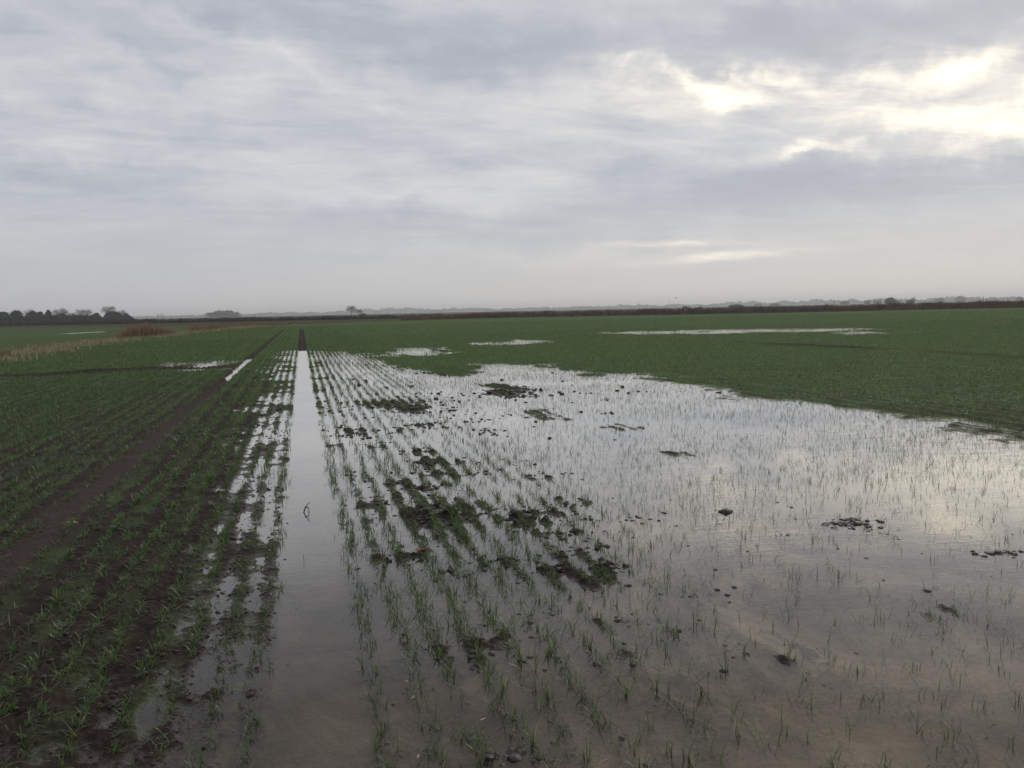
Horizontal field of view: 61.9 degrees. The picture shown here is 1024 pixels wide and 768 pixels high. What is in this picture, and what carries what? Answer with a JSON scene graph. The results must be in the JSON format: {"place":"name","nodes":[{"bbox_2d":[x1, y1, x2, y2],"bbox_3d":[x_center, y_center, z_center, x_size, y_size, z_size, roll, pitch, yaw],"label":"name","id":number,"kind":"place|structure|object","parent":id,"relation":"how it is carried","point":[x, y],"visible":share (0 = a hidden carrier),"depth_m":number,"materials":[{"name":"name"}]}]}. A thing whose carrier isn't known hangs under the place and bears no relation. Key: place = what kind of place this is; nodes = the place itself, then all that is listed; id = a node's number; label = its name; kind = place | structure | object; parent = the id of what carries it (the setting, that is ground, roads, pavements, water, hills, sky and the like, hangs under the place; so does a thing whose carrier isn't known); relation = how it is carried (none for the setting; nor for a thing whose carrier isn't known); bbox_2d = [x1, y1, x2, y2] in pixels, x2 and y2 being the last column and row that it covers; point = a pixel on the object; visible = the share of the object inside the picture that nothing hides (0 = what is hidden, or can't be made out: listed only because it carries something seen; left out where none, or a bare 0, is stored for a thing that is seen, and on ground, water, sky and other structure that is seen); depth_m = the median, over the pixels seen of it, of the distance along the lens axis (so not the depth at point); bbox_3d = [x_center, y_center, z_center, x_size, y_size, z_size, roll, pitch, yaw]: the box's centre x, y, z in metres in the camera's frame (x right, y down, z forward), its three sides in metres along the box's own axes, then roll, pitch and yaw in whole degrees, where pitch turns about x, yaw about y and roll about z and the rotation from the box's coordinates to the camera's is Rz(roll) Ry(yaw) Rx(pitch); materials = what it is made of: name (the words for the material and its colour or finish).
{"place":"outdoors","nodes":[
{"label":"outdoors","id":0,"kind":"place"},
{"bbox_2d":[61,331,106,333],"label":"ditch water","id":1,"kind":"structure","parent":0,"point":[83,332],"depth_m":103.53,"materials":[{"name":"grey liquid"}]},
{"bbox_2d":[0,300,1023,767],"bbox_3d":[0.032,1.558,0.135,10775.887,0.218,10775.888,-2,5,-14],"label":"ground","id":2,"kind":"structure","parent":0,"point":[312,712],"depth_m":4.79,"materials":[{"name":"green plant"}]},
{"bbox_2d":[0,349,10,357],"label":"reed clump","id":3,"kind":"object","parent":2,"relation":"on","point":[2,353],"visible":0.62,"depth_m":35.67,"materials":[{"name":"brown plant"}]},
{"bbox_2d":[0,315,20,322],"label":"bush","id":4,"kind":"object","parent":2,"relation":"on","point":[6,318],"visible":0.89,"depth_m":423.04,"materials":[{"name":"green plant"}]},
{"bbox_2d":[8,310,22,316],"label":"evergreen tree","id":5,"kind":"object","parent":2,"relation":"on","point":[15,313],"visible":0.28,"depth_m":438.92,"materials":[{"name":"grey plant"}]},
{"bbox_2d":[11,314,37,322],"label":"bush","id":6,"kind":"object","parent":2,"relation":"on","point":[26,319],"visible":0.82,"depth_m":426.97,"materials":[{"name":"green plant"}]},
{"bbox_2d":[28,311,37,316],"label":"evergreen tree","id":7,"kind":"object","parent":2,"relation":"on","point":[32,313],"visible":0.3,"depth_m":447.09,"materials":[{"name":"green plant"}]},
{"bbox_2d":[34,315,56,321],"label":"bush","id":8,"kind":"object","parent":2,"relation":"on","point":[40,318],"visible":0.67,"depth_m":430.69,"materials":[{"name":"green plant"}]},
{"bbox_2d":[43,314,68,320],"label":"bush","id":9,"kind":"object","parent":2,"relation":"on","point":[58,317],"visible":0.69,"depth_m":433.05,"materials":[{"name":"green plant"}]},
{"bbox_2d":[52,308,69,315],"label":"bare tree","id":10,"kind":"object","parent":2,"relation":"on","point":[62,311],"visible":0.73,"depth_m":471.57,"materials":[{"name":"grey plant"}]},
{"bbox_2d":[64,314,88,320],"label":"bush","id":11,"kind":"object","parent":2,"relation":"on","point":[73,317],"visible":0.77,"depth_m":436.99,"materials":[{"name":"green plant"}]},
{"bbox_2d":[76,309,86,315],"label":"bare tree","id":12,"kind":"object","parent":2,"relation":"on","point":[80,312],"visible":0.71,"depth_m":516.15,"materials":[{"name":"grey plant"}]},
{"bbox_2d":[80,314,103,320],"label":"bush","id":13,"kind":"object","parent":2,"relation":"on","point":[93,317],"visible":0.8,"depth_m":440.93,"materials":[{"name":"green plant"}]},
{"bbox_2d":[101,306,115,312],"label":"bare tree","id":14,"kind":"object","parent":2,"relation":"on","point":[105,310],"visible":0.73,"depth_m":504.65,"materials":[{"name":"grey plant"}]},
{"bbox_2d":[104,311,122,320],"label":"barn","id":15,"kind":"structure","parent":2,"relation":"on","point":[111,315],"depth_m":427.40,"materials":[{"name":"grey"}]},
{"bbox_2d":[0,315,255,325],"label":"hedgerow","id":16,"kind":"object","parent":2,"relation":"on","point":[134,321],"visible":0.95,"depth_m":234.22,"materials":[{"name":"green plant"}]},
{"bbox_2d":[123,313,135,319],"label":"farm shed","id":17,"kind":"structure","parent":2,"relation":"on","point":[126,316],"depth_m":440.10,"materials":[{"name":"grey"}]},
{"bbox_2d":[115,321,175,338],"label":"reed clump","id":18,"kind":"object","parent":2,"relation":"on","point":[146,329],"visible":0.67,"depth_m":68.65,"materials":[{"name":"brown plant"}]},
{"bbox_2d":[0,323,294,366],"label":"dry grass","id":19,"kind":"structure","parent":2,"relation":"on","point":[46,348],"depth_m":47.94,"materials":[{"name":"brown plant"}]},
{"bbox_2d":[189,324,232,331],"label":"reed clump","id":20,"kind":"object","parent":2,"relation":"on","point":[210,327],"visible":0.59,"depth_m":94.33,"materials":[{"name":"brown plant"}]},
{"bbox_2d":[236,322,293,326],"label":"reed clump","id":21,"kind":"object","parent":2,"relation":"on","point":[260,324],"visible":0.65,"depth_m":128.02,"materials":[{"name":"brown plant"}]},
{"bbox_2d":[256,313,442,320],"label":"hedgerow","id":22,"kind":"object","parent":2,"relation":"on","point":[328,317],"visible":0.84,"depth_m":226.86,"materials":[{"name":"green plant"}]},
{"bbox_2d":[345,306,356,315],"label":"bare tree","id":23,"kind":"object","parent":2,"relation":"on","point":[351,308],"visible":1,"depth_m":548.08,"materials":[{"name":"grey plant"}]},
{"bbox_2d":[418,503,484,520],"bbox_3d":[-0.492,1.002,6.686,0.378,0.124,0.447,2,6,34],"label":"mud heap","id":24,"kind":"object","parent":2,"relation":"on","point":[438,511],"visible":0.81,"depth_m":6.66,"materials":[{"name":"soil"}]},
{"bbox_2d":[403,559,507,582],"bbox_3d":[-0.363,1.160,5.328,0.363,0.061,0.628,4,7,45],"label":"mud heap","id":25,"kind":"object","parent":2,"relation":"on","point":[446,570],"visible":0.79,"depth_m":5.29,"materials":[{"name":"soil"}]},
{"bbox_2d":[471,624,487,628],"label":"mud heap","id":26,"kind":"object","parent":2,"relation":"on","point":[479,626],"visible":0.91,"depth_m":4.37,"materials":[{"name":"soil"}]},
{"bbox_2d":[0,367,1017,767],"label":"soil crumbs","id":27,"kind":"object","parent":2,"relation":"on","point":[470,655],"visible":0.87,"depth_m":5.02,"materials":[{"name":"soil"}]},
{"bbox_2d":[480,743,542,767],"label":"mud heap","id":28,"kind":"object","parent":2,"relation":"on","point":[513,756],"visible":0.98,"depth_m":3.06,"materials":[{"name":"soil"}]},
{"bbox_2d":[0,420,1023,767],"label":"crop seedlings","id":29,"kind":"object","parent":2,"relation":"on","point":[350,540],"visible":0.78,"depth_m":4.86,"materials":[{"name":"green plant"}]},
{"bbox_2d":[0,341,1023,482],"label":"crop seedlings","id":30,"kind":"object","parent":2,"relation":"on","point":[141,380],"visible":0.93,"depth_m":15.78,"materials":[{"name":"green plant"}]},
{"bbox_2d":[0,318,1023,377],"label":"crop seedlings","id":31,"kind":"object","parent":2,"relation":"on","point":[112,352],"visible":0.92,"depth_m":38.90,"materials":[{"name":"green plant"}]},
{"bbox_2d":[401,307,648,319],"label":"reed belt","id":32,"kind":"object","parent":2,"relation":"on","point":[574,313],"visible":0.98,"depth_m":182.33,"materials":[{"name":"plant"}]},
{"bbox_2d":[118,309,1023,341],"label":"crop seedlings","id":33,"kind":"object","parent":2,"relation":"on","point":[484,323],"visible":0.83,"depth_m":85.92,"materials":[{"name":"green plant"}]},
{"bbox_2d":[131,296,1023,318],"bbox_3d":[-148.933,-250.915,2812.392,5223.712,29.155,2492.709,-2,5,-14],"label":"distant woods","id":34,"kind":"object","parent":2,"relation":"on","point":[223,313],"visible":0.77,"depth_m":3469.03,"materials":[{"name":"plant"}]},
{"bbox_2d":[717,508,733,516],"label":"mud heap","id":35,"kind":"object","parent":2,"relation":"on","point":[727,512],"visible":0.96,"depth_m":6.63,"materials":[{"name":"soil"}]},
{"bbox_2d":[648,304,887,314],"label":"reed belt","id":36,"kind":"object","parent":2,"relation":"on","point":[767,309],"visible":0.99,"depth_m":173.71,"materials":[{"name":"plant"}]},
{"bbox_2d":[813,516,885,533],"bbox_3d":[2.474,1.023,6.212,0.541,0.067,0.443,-2,5,-14],"label":"mud heap","id":37,"kind":"object","parent":2,"relation":"on","point":[849,523],"visible":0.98,"depth_m":6.20,"materials":[{"name":"soil"}]},
{"bbox_2d":[873,300,881,303],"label":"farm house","id":38,"kind":"structure","parent":2,"relation":"on","point":[877,301],"depth_m":1186.70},
{"bbox_2d":[884,297,896,303],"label":"evergreen tree","id":39,"kind":"object","parent":2,"relation":"on","point":[891,300],"visible":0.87,"depth_m":817.77,"materials":[{"name":"grey plant"}]},
{"bbox_2d":[920,586,939,595],"bbox_3d":[2.336,1.154,4.792,0.136,0.036,0.082,-6,7,-41],"label":"mud heap","id":40,"kind":"object","parent":2,"relation":"on","point":[925,591],"visible":1,"depth_m":4.77,"materials":[{"name":"soil"}]},
{"bbox_2d":[933,298,944,301],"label":"evergreen tree","id":41,"kind":"object","parent":2,"relation":"on","point":[938,299],"visible":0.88,"depth_m":2045.34,"materials":[{"name":"grey plant"}]},
{"bbox_2d":[887,299,1023,309],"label":"reed belt","id":42,"kind":"object","parent":2,"relation":"on","point":[976,304],"visible":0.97,"depth_m":173.30,"materials":[{"name":"plant"}]},
{"bbox_2d":[955,296,966,301],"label":"tree","id":43,"kind":"object","parent":2,"relation":"on","point":[960,298],"visible":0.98,"depth_m":2025.04,"materials":[{"name":"grey plant"}]},
{"bbox_2d":[965,547,1023,560],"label":"mud heap","id":44,"kind":"object","parent":2,"relation":"on","point":[1013,554],"visible":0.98,"depth_m":5.41,"materials":[{"name":"soil"}]},
{"bbox_2d":[0,0,1023,318],"label":"sky","id":45,"kind":"structure","parent":0,"point":[158,157],"materials":[{"name":"grey"}]},
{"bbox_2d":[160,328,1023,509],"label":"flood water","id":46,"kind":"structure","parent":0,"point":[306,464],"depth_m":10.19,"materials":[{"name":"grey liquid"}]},
{"bbox_2d":[410,482,450,493],"bbox_3d":[-0.796,0.951,7.755,0.352,0.080,0.495,-3,5,-22],"label":"mud heap","id":47,"kind":"object","parent":46,"relation":"on","point":[422,486],"visible":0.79,"depth_m":7.78,"materials":[{"name":"soil"}]},
{"bbox_2d":[489,555,519,563],"bbox_3d":[-0.049,1.125,5.527,0.203,0.058,0.130,-1,5,-1],"label":"mud heap","id":48,"kind":"object","parent":46,"relation":"on","point":[498,558],"visible":0.59,"depth_m":5.49,"materials":[{"name":"soil"}]},
{"bbox_2d":[497,508,536,524],"bbox_3d":[0.046,1.012,6.546,0.305,0.100,0.271,0,5,12],"label":"mud heap","id":49,"kind":"object","parent":46,"relation":"on","point":[515,510],"visible":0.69,"depth_m":6.56,"materials":[{"name":"soil"}]},
{"bbox_2d":[588,556,629,577],"bbox_3d":[0.594,1.114,5.260,0.313,0.110,0.222,-4,6,-32],"label":"mud heap","id":50,"kind":"object","parent":46,"relation":"on","point":[608,562],"visible":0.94,"depth_m":5.22,"materials":[{"name":"soil"}]}
]}

